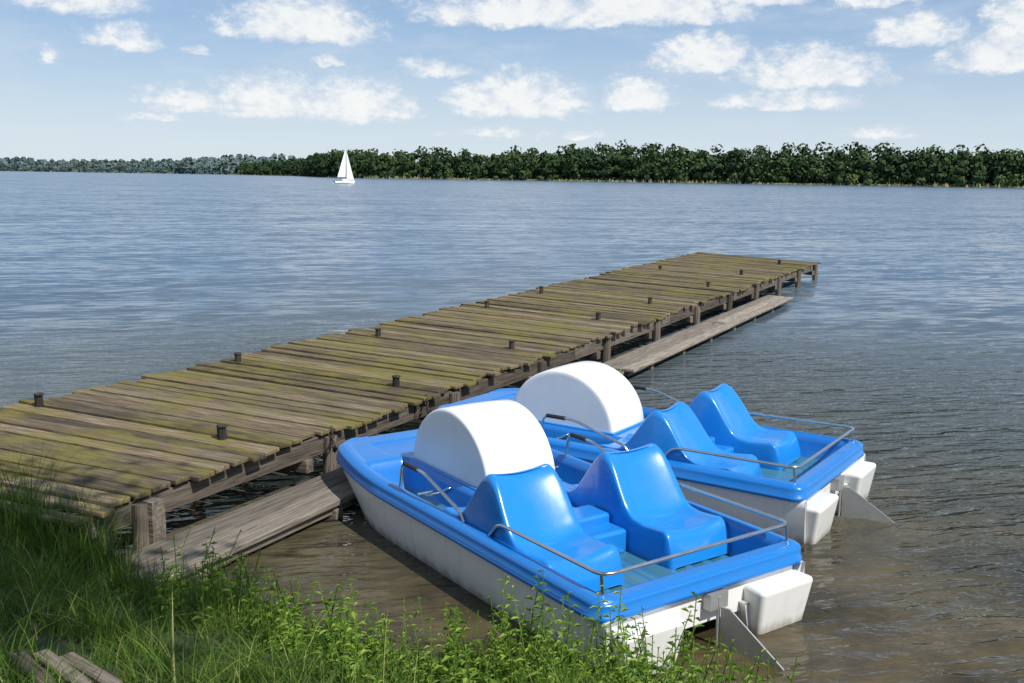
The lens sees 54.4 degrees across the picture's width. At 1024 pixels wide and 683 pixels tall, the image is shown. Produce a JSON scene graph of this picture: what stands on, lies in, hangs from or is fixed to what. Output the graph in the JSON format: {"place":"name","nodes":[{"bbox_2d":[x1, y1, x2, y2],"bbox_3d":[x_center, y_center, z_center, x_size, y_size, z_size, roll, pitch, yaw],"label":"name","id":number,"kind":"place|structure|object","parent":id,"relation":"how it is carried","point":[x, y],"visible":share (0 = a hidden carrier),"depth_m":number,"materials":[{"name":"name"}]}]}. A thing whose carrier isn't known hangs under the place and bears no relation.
{"place":"outdoors","nodes":[
{"label":"outdoors","id":0,"kind":"place"},
{"bbox_2d":[7,161,239,174],"bbox_3d":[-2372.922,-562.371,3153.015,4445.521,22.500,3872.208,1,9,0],"label":"shore ground","id":1,"kind":"structure","parent":0,"point":[168,172],"depth_m":1521.18,"materials":[{"name":"green plant"}]},
{"bbox_2d":[0,153,301,174],"bbox_3d":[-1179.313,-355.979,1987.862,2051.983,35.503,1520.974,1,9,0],"label":"distant trees","id":2,"kind":"object","parent":1,"relation":"on","point":[225,164],"visible":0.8,"depth_m":1534.34,"materials":[{"name":"green plant"}]},
{"bbox_2d":[0,490,847,682],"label":"ground","id":3,"kind":"structure","parent":0,"point":[62,648],"depth_m":4.74,"materials":[{"name":"green plant"}]},
{"bbox_2d":[8,649,122,682],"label":"old boards","id":4,"kind":"object","parent":3,"relation":"on","point":[106,677],"visible":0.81,"depth_m":3.88,"materials":[{"name":"brown wood"}]},
{"bbox_2d":[0,436,703,682],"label":"sedge clump","id":5,"kind":"object","parent":3,"relation":"on","point":[26,524],"visible":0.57,"depth_m":6.50,"materials":[{"name":"green plant"}]},
{"bbox_2d":[114,524,799,682],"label":"bank weeds","id":6,"kind":"object","parent":3,"relation":"on","point":[465,675],"visible":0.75,"depth_m":5.11,"materials":[{"name":"green plant"}]},
{"bbox_2d":[74,295,792,588],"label":"walkway","id":7,"kind":"structure","parent":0,"point":[279,515],"depth_m":7.97,"materials":[{"name":"grey wood"}]},
{"bbox_2d":[0,171,1023,682],"bbox_3d":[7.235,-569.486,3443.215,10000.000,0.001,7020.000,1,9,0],"label":"lake water","id":8,"kind":"structure","parent":0,"point":[892,335],"depth_m":19.46,"materials":[{"name":"blue liquid"}]},
{"bbox_2d":[332,149,354,183],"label":"sailing boat","id":9,"kind":"object","parent":8,"relation":"on","point":[344,171],"visible":0.92,"depth_m":276.92,"materials":[{"name":"white fabric"}]},
{"bbox_2d":[0,252,820,552],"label":"jetty","id":10,"kind":"object","parent":8,"relation":"in","point":[196,432],"visible":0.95,"depth_m":10.76,"materials":[{"name":"brown wood"}]},
{"bbox_2d":[329,426,337,452],"bbox_3d":[-1.590,0.898,8.890,0.049,0.170,0.521,-2,10,-14],"label":"mooring chain","id":11,"kind":"object","parent":10,"relation":"attached to","point":[334,448],"visible":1,"depth_m":9.00,"materials":[{"name":"metal"}]},
{"bbox_2d":[424,394,431,413],"bbox_3d":[-0.860,0.673,10.249,0.051,0.154,0.537,-1,10,-11],"label":"mooring chain","id":12,"kind":"object","parent":10,"relation":"attached to","point":[428,411],"visible":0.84,"depth_m":10.35,"materials":[{"name":"metal"}]},
{"bbox_2d":[336,400,812,673],"bbox_3d":[0.247,1.212,7.357,1.780,1.193,4.418,-6,11,-34],"label":"pedal boat","id":13,"kind":"object","parent":8,"relation":"on","point":[478,499],"visible":1,"depth_m":6.71,"materials":[{"name":"plastic"}]},
{"bbox_2d":[437,361,894,543],"bbox_3d":[1.340,0.905,9.287,4.418,1.193,1.780,7,11,34],"label":"pedal boat","id":14,"kind":"object","parent":8,"relation":"on","point":[718,440],"visible":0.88,"depth_m":8.79,"materials":[{"name":"plastic"}]},
{"bbox_2d":[0,0,1023,167],"label":"sky","id":15,"kind":"structure","parent":0,"point":[126,80],"materials":[{"name":"blue"}]},
{"bbox_2d":[244,173,1022,187],"bbox_3d":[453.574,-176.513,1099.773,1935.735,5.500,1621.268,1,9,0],"label":"shore ground","id":16,"kind":"structure","parent":0,"point":[678,181],"depth_m":591.42,"materials":[{"name":"green plant"}]},
{"bbox_2d":[238,139,1023,186],"bbox_3d":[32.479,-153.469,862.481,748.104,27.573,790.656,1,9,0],"label":"distant trees","id":17,"kind":"object","parent":16,"relation":"on","point":[962,168],"visible":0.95,"depth_m":596.34,"materials":[{"name":"green plant"}]},
{"bbox_2d":[241,167,1023,187],"bbox_3d":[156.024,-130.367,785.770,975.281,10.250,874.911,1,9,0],"label":"shore bushes","id":18,"kind":"object","parent":16,"relation":"on","point":[921,181],"visible":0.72,"depth_m":543.12,"materials":[{"name":"green plant"}]},
{"bbox_2d":[242,173,1023,187],"bbox_3d":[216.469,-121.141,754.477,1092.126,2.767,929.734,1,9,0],"label":"shore reeds","id":19,"kind":"object","parent":16,"relation":"on","point":[728,182],"visible":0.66,"depth_m":590.99,"materials":[{"name":"green plant"}]}
]}

